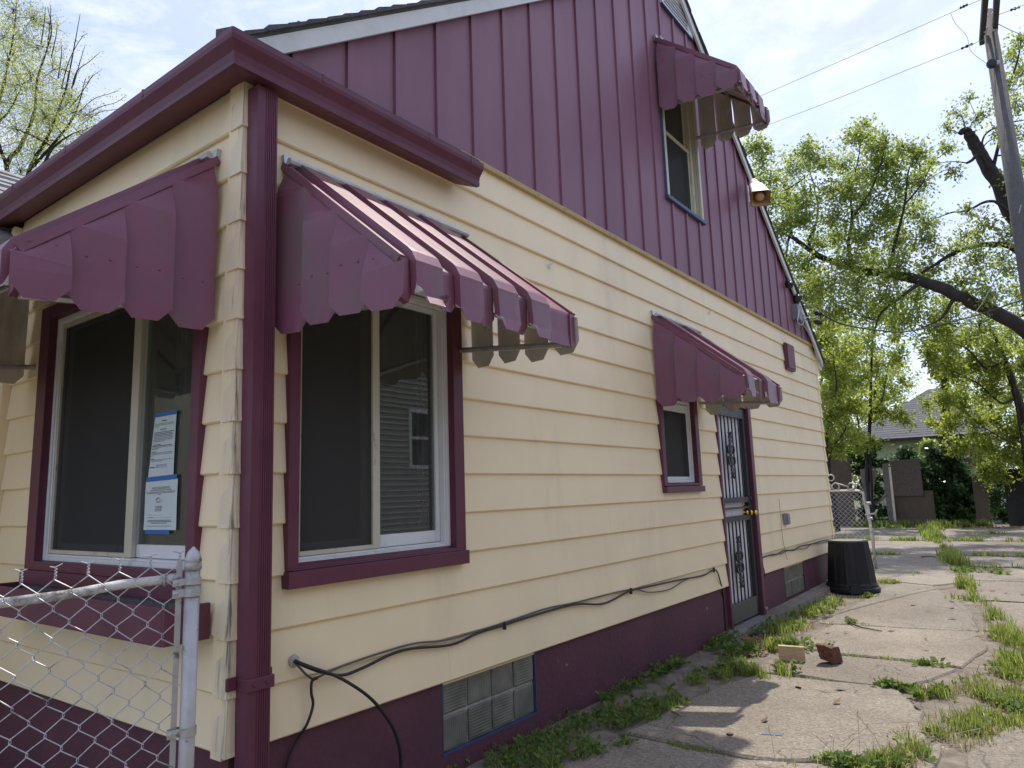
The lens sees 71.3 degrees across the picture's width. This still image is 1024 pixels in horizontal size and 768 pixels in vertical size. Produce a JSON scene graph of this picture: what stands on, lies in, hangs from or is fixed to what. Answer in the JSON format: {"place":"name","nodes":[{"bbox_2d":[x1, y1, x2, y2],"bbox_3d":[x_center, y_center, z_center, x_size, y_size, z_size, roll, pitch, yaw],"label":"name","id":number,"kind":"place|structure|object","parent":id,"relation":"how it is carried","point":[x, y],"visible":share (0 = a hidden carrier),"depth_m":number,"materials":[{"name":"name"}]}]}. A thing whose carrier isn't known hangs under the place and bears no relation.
{"place":"outdoors","nodes":[
{"label":"outdoors","id":0,"kind":"place"},
{"bbox_2d":[0,0,1023,487],"label":"sky","id":1,"kind":"structure","parent":0,"point":[775,44],"materials":[{"name":"white"}]},
{"bbox_2d":[466,525,1023,767],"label":"soil bed","id":2,"kind":"object","parent":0,"point":[952,754],"visible":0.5,"depth_m":4.86,"materials":[{"name":"brown soil"}]},
{"bbox_2d":[446,563,1023,767],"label":"weeds","id":3,"kind":"object","parent":2,"relation":"on","point":[848,761],"visible":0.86,"depth_m":4.28,"materials":[{"name":"green plant"}]},
{"bbox_2d":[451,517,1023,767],"bbox_3d":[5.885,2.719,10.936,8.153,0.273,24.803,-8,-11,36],"label":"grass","id":4,"kind":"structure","parent":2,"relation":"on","point":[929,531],"depth_m":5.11,"materials":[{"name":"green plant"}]},
{"bbox_2d":[830,456,855,525],"bbox_3d":[10.262,3.531,23.376,1.681,2.224,0.030,-8,-11,36],"label":"plywood panel","id":5,"kind":"object","parent":2,"relation":"on","point":[840,471],"visible":0.14,"depth_m":23.04,"materials":[{"name":"wood"}]},
{"bbox_2d":[826,539,880,593],"bbox_3d":[4.257,2.281,8.979,0.636,0.626,0.664,-8,-11,36],"label":"trash can","id":6,"kind":"object","parent":2,"relation":"on","point":[850,567],"visible":0.97,"depth_m":8.78,"materials":[{"name":"black plastic"}]},
{"bbox_2d":[860,469,875,519],"bbox_3d":[11.243,3.571,22.517,0.301,1.768,0.050,-8,-11,36],"label":"fence post","id":7,"kind":"object","parent":2,"relation":"on","point":[862,472],"visible":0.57,"depth_m":22.62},
{"bbox_2d":[846,442,893,521],"bbox_3d":[11.608,3.156,23.225,1.643,2.791,1.235,-2,-9,-2],"label":"vine","id":8,"kind":"object","parent":2,"relation":"on","point":[878,488],"visible":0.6,"depth_m":23.14,"materials":[{"name":"green plant"}]},
{"bbox_2d":[865,470,875,521],"bbox_3d":[11.255,3.513,22.389,0.497,1.621,0.050,-8,-11,36],"label":"fence post","id":9,"kind":"object","parent":2,"relation":"on","point":[873,475],"visible":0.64,"depth_m":22.37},
{"bbox_2d":[825,302,916,522],"bbox_3d":[11.464,0.752,22.292,2.279,7.259,3.301,-19,-19,62],"label":"sapling","id":10,"kind":"object","parent":2,"relation":"on","point":[865,447],"visible":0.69,"depth_m":22.30,"materials":[{"name":"green plant"}]},
{"bbox_2d":[882,463,893,521],"bbox_3d":[11.711,3.442,22.179,0.184,1.930,0.050,-8,-11,36],"label":"fence post","id":11,"kind":"object","parent":2,"relation":"on","point":[885,469],"visible":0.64,"depth_m":22.18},
{"bbox_2d":[874,495,885,504],"bbox_3d":[11.579,3.612,22.333,0.460,0.309,0.050,-8,-11,36],"label":"brace","id":12,"kind":"object","parent":11,"relation":"attached to","point":[881,499],"visible":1,"depth_m":22.32,"materials":[{"name":"grey metal"}]},
{"bbox_2d":[890,459,923,495],"bbox_3d":[12.159,2.891,21.988,0.820,1.107,0.030,-8,-11,36],"label":"strand board panel","id":13,"kind":"object","parent":11,"relation":"attached to","point":[906,478],"visible":1,"depth_m":21.96,"materials":[{"name":"brown wood"}]},
{"bbox_2d":[888,467,896,522],"bbox_3d":[11.735,3.445,21.985,0.074,1.766,0.050,-8,-11,36],"label":"fence post","id":14,"kind":"object","parent":2,"relation":"on","point":[892,495],"visible":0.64,"depth_m":21.97,"materials":[{"name":"metal"}]},
{"bbox_2d":[894,490,935,525],"bbox_3d":[12.283,3.814,21.837,1.153,1.066,0.030,-8,-11,36],"label":"plywood panel","id":15,"kind":"object","parent":2,"relation":"on","point":[913,508],"visible":0.64,"depth_m":21.77,"materials":[{"name":"brown wood"}]},
{"bbox_2d":[906,319,1023,494],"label":"sapling","id":16,"kind":"object","parent":2,"relation":"on","point":[998,366],"visible":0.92,"depth_m":19.85,"materials":[{"name":"green plant"}]},
{"bbox_2d":[972,478,990,523],"bbox_3d":[13.717,3.434,20.841,0.340,1.384,0.030,-8,-11,36],"label":"plank panel","id":17,"kind":"object","parent":2,"relation":"on","point":[981,504],"visible":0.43,"depth_m":20.84,"materials":[{"name":"brown wood"}]},
{"bbox_2d":[979,0,1023,309],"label":"utility pole","id":18,"kind":"object","parent":2,"relation":"on","point":[1008,143],"visible":1,"depth_m":13.29,"materials":[{"name":"grey wood"}]},
{"bbox_2d":[751,39,983,131],"bbox_3d":[8.593,-7.674,19.241,0.283,2.778,9.416,0,-9,-14],"label":"power line","id":19,"kind":"object","parent":18,"relation":"attached to","point":[876,82],"visible":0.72,"depth_m":17.60,"materials":[{"name":"metal"}]},
{"bbox_2d":[761,0,979,95],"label":"power line","id":20,"kind":"object","parent":18,"relation":"attached to","point":[874,46],"visible":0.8,"depth_m":17.70,"materials":[{"name":"metal"}]},
{"bbox_2d":[951,15,985,62],"bbox_3d":[9.456,-7.171,14.742,0.110,1.964,1.255,-4,-9,14],"label":"jumper wire","id":21,"kind":"object","parent":20,"relation":"hanging from","point":[968,41],"visible":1,"depth_m":14.81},
{"bbox_2d":[822,299,1021,332],"bbox_3d":[6.708,-1.228,11.348,6.127,1.072,0.491,3,-10,-29],"label":"service drop","id":22,"kind":"object","parent":18,"relation":"attached to","point":[917,329],"visible":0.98,"depth_m":11.38,"materials":[{"name":"black rubber"}]},
{"bbox_2d":[952,205,1021,334],"bbox_3d":[8.996,-2.087,13.597,0.077,1.835,2.317,-2,-9,0],"label":"guy wire","id":23,"kind":"object","parent":18,"relation":"attached to","point":[993,282],"visible":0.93,"depth_m":13.30,"materials":[{"name":"metal"}]},
{"bbox_2d":[1002,469,1023,525],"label":"plank panel","id":24,"kind":"object","parent":2,"relation":"on","point":[1015,503],"visible":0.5,"depth_m":20.39,"materials":[{"name":"brown wood"}]},
{"bbox_2d":[562,527,1023,767],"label":"driveway","id":25,"kind":"structure","parent":0,"point":[916,605],"depth_m":4.72,"materials":[{"name":"concrete"}]},
{"bbox_2d":[484,540,1023,767],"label":"dry grass","id":26,"kind":"structure","parent":25,"relation":"on","point":[902,732],"depth_m":4.17,"materials":[{"name":"plant"}]},
{"bbox_2d":[761,732,783,735],"bbox_3d":[1.412,1.895,3.868,0.119,0.005,0.063,-5,-9,18],"label":"slate chip","id":27,"kind":"object","parent":25,"relation":"on","point":[775,733],"visible":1,"depth_m":3.86,"materials":[{"name":"grey stone"}]},
{"bbox_2d":[778,645,805,661],"bbox_3d":[2.143,2.065,5.469,0.190,0.108,0.042,-7,-10,29],"label":"wood block","id":28,"kind":"object","parent":25,"relation":"on","point":[789,653],"depth_m":5.45,"materials":[{"name":"brown wood"}]},
{"bbox_2d":[570,525,1023,749],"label":"leaf litter","id":29,"kind":"object","parent":25,"relation":"on","point":[763,651],"visible":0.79,"depth_m":6.32,"materials":[{"name":"brown plant"}]},
{"bbox_2d":[815,643,842,663],"bbox_3d":[2.381,2.026,5.368,0.192,0.140,0.132,-1,-9,-7],"label":"brick","id":30,"kind":"object","parent":25,"relation":"on","point":[830,654],"visible":1,"depth_m":5.33,"materials":[{"name":"red brick"}]},
{"bbox_2d":[802,259,881,530],"bbox_3d":[9.318,0.344,20.273,2.032,7.601,3.120,-5,-9,22],"label":"sapling","id":31,"kind":"object","parent":25,"relation":"on","point":[833,392],"visible":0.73,"depth_m":20.29,"materials":[{"name":"green plant"}]},
{"bbox_2d":[828,474,877,568],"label":"chain link gate","id":32,"kind":"structure","parent":25,"relation":"on","point":[868,513],"depth_m":11.38,"materials":[{"name":"metal"}]},
{"bbox_2d":[848,620,881,631],"bbox_3d":[3.241,2.243,6.623,0.085,0.030,0.472,0,-9,-10],"label":"stick","id":33,"kind":"object","parent":25,"relation":"on","point":[862,627],"visible":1,"depth_m":6.57,"materials":[{"name":"brown wood"}]},
{"bbox_2d":[737,604,1021,766],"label":"grass stalks","id":34,"kind":"object","parent":25,"relation":"on","point":[918,699],"depth_m":3.76,"materials":[{"name":"plant"}]},
{"bbox_2d":[596,615,1016,763],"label":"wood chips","id":35,"kind":"object","parent":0,"point":[845,716],"visible":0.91,"depth_m":3.97,"materials":[{"name":"wood"}]},
{"bbox_2d":[853,489,1008,524],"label":"ground","id":36,"kind":"structure","parent":0,"point":[857,504],"depth_m":26.51,"materials":[{"name":"grey concrete"}]},
{"bbox_2d":[0,0,125,175],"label":"spring tree","id":37,"kind":"object","parent":36,"relation":"on","point":[43,117],"visible":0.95,"depth_m":14.51,"materials":[{"name":"green plant"}]},
{"bbox_2d":[0,547,201,767],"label":"chain link fence","id":38,"kind":"object","parent":36,"relation":"on","point":[185,732],"visible":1,"depth_m":1.94,"materials":[{"name":"metal"}]},
{"bbox_2d":[0,0,834,767],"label":"house","id":39,"kind":"structure","parent":36,"relation":"on","point":[360,484],"depth_m":3.84,"materials":[{"name":"beige paint"}]},
{"bbox_2d":[0,581,210,647],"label":"flower box","id":40,"kind":"object","parent":39,"relation":"attached to","point":[85,618],"visible":0.71,"depth_m":2.85,"materials":[{"name":"purple paint"}]},
{"bbox_2d":[0,148,220,383],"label":"awning","id":41,"kind":"object","parent":39,"relation":"attached to","point":[146,249],"depth_m":2.71,"materials":[{"name":"purple paint"}]},
{"bbox_2d":[19,303,208,602],"bbox_3d":[-1.863,0.229,3.453,1.663,1.475,0.254,-8,-11,36],"label":"sliding window","id":42,"kind":"structure","parent":39,"relation":"in","point":[88,479],"depth_m":3.48,"materials":[{"name":"purple paint"}]},
{"bbox_2d":[143,474,177,533],"bbox_3d":[-1.555,0.532,3.152,0.280,0.256,0.003,-8,-11,36],"label":"paper notice","id":43,"kind":"object","parent":39,"relation":"attached to","point":[160,511],"visible":1,"depth_m":3.15,"materials":[{"name":"white paper"}]},
{"bbox_2d":[148,410,176,476],"bbox_3d":[-1.565,0.273,3.193,0.238,0.295,0.003,-8,-11,36],"label":"paper notice","id":44,"kind":"object","parent":39,"relation":"attached to","point":[162,453],"visible":1,"depth_m":3.19,"materials":[{"name":"white paper"}]},
{"bbox_2d":[288,654,299,667],"bbox_3d":[-0.862,1.100,2.829,0.014,0.052,0.052,-8,-11,36],"label":"cable grommet","id":45,"kind":"object","parent":39,"relation":"attached to","point":[291,664],"visible":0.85,"depth_m":2.82,"materials":[{"name":"grey plastic"}]},
{"bbox_2d":[285,677,317,767],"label":"loose cable","id":46,"kind":"object","parent":39,"relation":"hanging from","point":[307,722],"visible":1,"depth_m":2.82,"materials":[{"name":"black rubber"}]},
{"bbox_2d":[293,659,401,767],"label":"loose cable","id":47,"kind":"object","parent":39,"relation":"attached to","point":[370,698],"visible":1,"depth_m":3.02,"materials":[{"name":"black rubber"}]},
{"bbox_2d":[281,294,469,589],"bbox_3d":[-0.661,0.169,3.425,0.224,1.443,1.104,-8,-11,36],"label":"sliding window","id":48,"kind":"structure","parent":39,"relation":"in","point":[331,528],"depth_m":3.27,"materials":[{"name":"purple paint"}]},
{"bbox_2d":[275,154,578,367],"bbox_3d":[-0.318,-0.572,3.264,0.780,0.812,1.283,-8,-11,36],"label":"awning","id":49,"kind":"object","parent":39,"relation":"attached to","point":[344,247],"depth_m":2.90,"materials":[{"name":"purple paint"}]},
{"bbox_2d":[443,655,533,751],"bbox_3d":[-0.139,1.681,3.832,0.085,0.338,0.785,-8,-11,36],"label":"glass block window","id":50,"kind":"structure","parent":39,"relation":"in","point":[476,705],"depth_m":3.77,"materials":[{"name":"glass"}]},
{"bbox_2d":[294,571,712,678],"bbox_3d":[0.460,1.396,4.551,0.020,0.155,4.409,-8,-11,36],"label":"grey cable","id":51,"kind":"object","parent":39,"relation":"attached to","point":[331,670],"visible":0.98,"depth_m":3.60,"materials":[{"name":"black rubber"}]},
{"bbox_2d":[293,569,725,676],"bbox_3d":[0.546,1.653,4.625,0.046,0.655,4.697,-8,-11,36],"label":"black cable","id":52,"kind":"object","parent":39,"relation":"attached to","point":[436,646],"visible":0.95,"depth_m":3.84,"materials":[{"name":"black rubber"}]},
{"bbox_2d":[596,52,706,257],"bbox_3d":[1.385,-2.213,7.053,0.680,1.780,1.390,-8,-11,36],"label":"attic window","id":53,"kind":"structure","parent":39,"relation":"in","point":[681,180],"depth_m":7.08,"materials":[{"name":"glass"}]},
{"bbox_2d":[656,399,705,492],"bbox_3d":[1.188,0.567,6.235,0.676,1.250,1.270,-8,-11,36],"label":"hung window","id":54,"kind":"structure","parent":39,"relation":"in","point":[678,427],"depth_m":6.15,"materials":[{"name":"purple paint"}]},
{"bbox_2d":[654,34,769,148],"bbox_3d":[1.903,-2.859,6.723,0.758,0.811,0.977,-8,-11,36],"label":"awning","id":55,"kind":"object","parent":39,"relation":"attached to","point":[685,74],"depth_m":6.51,"materials":[{"name":"purple paint"}]},
{"bbox_2d":[650,310,782,414],"bbox_3d":[1.745,-0.204,6.011,0.757,0.813,1.045,-8,-11,36],"label":"awning","id":56,"kind":"object","parent":39,"relation":"attached to","point":[692,364],"depth_m":5.71,"materials":[{"name":"purple paint"}]},
{"bbox_2d":[715,397,766,626],"bbox_3d":[2.230,1.210,7.071,0.168,2.172,0.942,-8,-11,36],"label":"door","id":57,"kind":"structure","parent":39,"relation":"in","point":[745,592],"depth_m":7.11,"materials":[{"name":"purple paint"}]},
{"bbox_2d":[747,179,769,206],"bbox_3d":[2.814,-2.186,8.219,0.208,0.444,0.624,-4,-9,11],"label":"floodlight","id":58,"kind":"object","parent":39,"relation":"attached to","point":[758,194],"visible":1,"depth_m":8.02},
{"bbox_2d":[783,513,790,524],"bbox_3d":[3.133,1.539,8.133,0.056,0.130,0.105,-8,-11,36],"label":"outlet box","id":59,"kind":"object","parent":39,"relation":"attached to","point":[786,519],"visible":1,"depth_m":8.10,"materials":[{"name":"grey plastic"}]},
{"bbox_2d":[783,342,795,371],"bbox_3d":[3.523,-0.338,9.043,0.044,0.335,0.340,-8,-11,36],"label":"vent cover","id":60,"kind":"object","parent":39,"relation":"attached to","point":[789,357],"visible":1,"depth_m":8.96,"materials":[{"name":"purple metal"}]},
{"bbox_2d":[785,280,793,288],"bbox_3d":[3.597,-1.299,9.283,0.100,0.135,0.137,0,-9,-13],"label":"roof edge fitting","id":61,"kind":"object","parent":39,"relation":"attached to","point":[789,284],"visible":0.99,"depth_m":9.23,"materials":[{"name":"black metal"}]},
{"bbox_2d":[784,562,804,597],"bbox_3d":[3.258,2.272,8.324,0.086,0.352,0.760,-8,-11,36],"label":"glass block window","id":62,"kind":"structure","parent":39,"relation":"in","point":[794,580],"depth_m":8.29,"materials":[{"name":"glass"}]},
{"bbox_2d":[793,294,801,302],"bbox_3d":[3.794,-1.147,9.517,0.119,0.142,0.140,-1,-9,-5],"label":"roof edge fitting","id":63,"kind":"object","parent":39,"relation":"attached to","point":[797,298],"visible":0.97,"depth_m":9.47,"materials":[{"name":"black metal"}]},
{"bbox_2d":[770,541,827,554],"bbox_3d":[3.537,1.971,8.622,0.010,0.050,3.202,-8,-11,36],"label":"drooping cable","id":64,"kind":"object","parent":39,"relation":"attached to","point":[800,548],"visible":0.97,"depth_m":8.49,"materials":[{"name":"black rubber"}]},
{"bbox_2d":[763,538,836,557],"bbox_3d":[3.537,1.960,8.625,0.014,0.041,3.204,-8,-11,36],"label":"tied cable","id":65,"kind":"object","parent":39,"relation":"attached to","point":[796,548],"visible":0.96,"depth_m":8.33,"materials":[{"name":"black rubber"}]},
{"bbox_2d":[791,302,818,362],"bbox_3d":[4.009,-0.723,9.751,0.109,0.760,1.011,-8,-11,36],"label":"service box","id":66,"kind":"object","parent":39,"relation":"attached to","point":[796,313],"visible":0.98,"depth_m":9.45,"materials":[{"name":"grey plastic"}]},
{"bbox_2d":[828,441,854,456],"bbox_3d":[11.130,3.238,24.480,1.840,3.040,1.030,-1,-9,-6],"label":"bush","id":67,"kind":"object","parent":36,"relation":"on","point":[844,451],"visible":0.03,"depth_m":24.52,"materials":[{"name":"green plant"}]},
{"bbox_2d":[819,359,865,485],"bbox_3d":[15.379,2.241,35.893,5.507,8.245,7.701,-8,-11,36],"label":"tree","id":68,"kind":"object","parent":36,"relation":"on","point":[822,383],"visible":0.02,"depth_m":35.19,"materials":[{"name":"green plant"}]},
{"bbox_2d":[818,347,924,488],"bbox_3d":[18.905,1.976,37.926,6.078,9.161,9.025,-8,-11,36],"label":"tree","id":69,"kind":"object","parent":36,"relation":"on","point":[877,388],"visible":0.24,"depth_m":38.48,"materials":[{"name":"green plant"}]},
{"bbox_2d":[741,25,1023,357],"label":"maple tree","id":70,"kind":"object","parent":36,"relation":"on","point":[920,278],"visible":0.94,"depth_m":16.86,"materials":[{"name":"green plant"}]},
{"bbox_2d":[890,444,917,459],"bbox_3d":[13.593,3.354,24.398,0.930,2.614,0.700,-3,-9,5],"label":"bush","id":71,"kind":"object","parent":36,"relation":"on","point":[907,452],"visible":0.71,"depth_m":24.51,"materials":[{"name":"green plant"}]},
{"bbox_2d":[915,437,937,464],"bbox_3d":[14.093,3.189,24.038,0.899,2.800,0.766,-3,-9,7],"label":"bush","id":72,"kind":"object","parent":36,"relation":"on","point":[923,446],"visible":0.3,"depth_m":24.16,"materials":[{"name":"green plant"}]},
{"bbox_2d":[859,388,1005,517],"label":"house","id":73,"kind":"structure","parent":36,"relation":"on","point":[899,436],"depth_m":26.62,"materials":[{"name":"grey"}]},
{"bbox_2d":[915,314,970,518],"bbox_3d":[13.955,0.970,22.812,1.672,6.820,2.436,-8,-11,36],"label":"sapling","id":74,"kind":"object","parent":36,"relation":"on","point":[931,422],"visible":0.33,"depth_m":22.79,"materials":[{"name":"green plant"}]},
{"bbox_2d":[910,440,992,524],"bbox_3d":[13.494,3.248,22.357,2.981,2.966,1.710,0,-9,-12],"label":"bush","id":75,"kind":"object","parent":36,"relation":"on","point":[954,483],"visible":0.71,"depth_m":22.22,"materials":[{"name":"green plant"}]},
{"bbox_2d":[950,504,996,523],"bbox_3d":[14.233,4.071,22.015,1.633,0.739,0.837,-3,-9,5],"label":"bush","id":76,"kind":"object","parent":36,"relation":"on","point":[971,518],"visible":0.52,"depth_m":22.00,"materials":[{"name":"green plant"}]},
{"bbox_2d":[935,346,1023,468],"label":"tree","id":77,"kind":"object","parent":36,"relation":"on","point":[990,406],"visible":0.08,"depth_m":39.68,"materials":[{"name":"green plant"}]},
{"bbox_2d":[986,445,1023,523],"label":"bush","id":78,"kind":"object","parent":36,"relation":"on","point":[997,496],"visible":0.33,"depth_m":22.27,"materials":[{"name":"green plant"}]},
{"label":"splice wire","id":79,"kind":"object","parent":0,"visible":0},
{"bbox_2d":[814,311,822,315],"bbox_3d":[4.104,-0.947,9.550,0.113,0.082,0.071,-2,-9,3],"label":"splice cover","id":80,"kind":"object","parent":79,"relation":"attached to","point":[817,313],"visible":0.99,"depth_m":9.52,"materials":[{"name":"black plastic"}]},
{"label":"splice wire","id":81,"kind":"object","parent":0,"visible":0},
{"bbox_2d":[814,319,822,324],"bbox_3d":[4.099,-0.828,9.550,0.113,0.082,0.071,-2,-9,3],"label":"splice cover","id":82,"kind":"object","parent":81,"relation":"attached to","point":[820,322],"visible":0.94,"depth_m":9.53,"materials":[{"name":"black plastic"}]}
]}

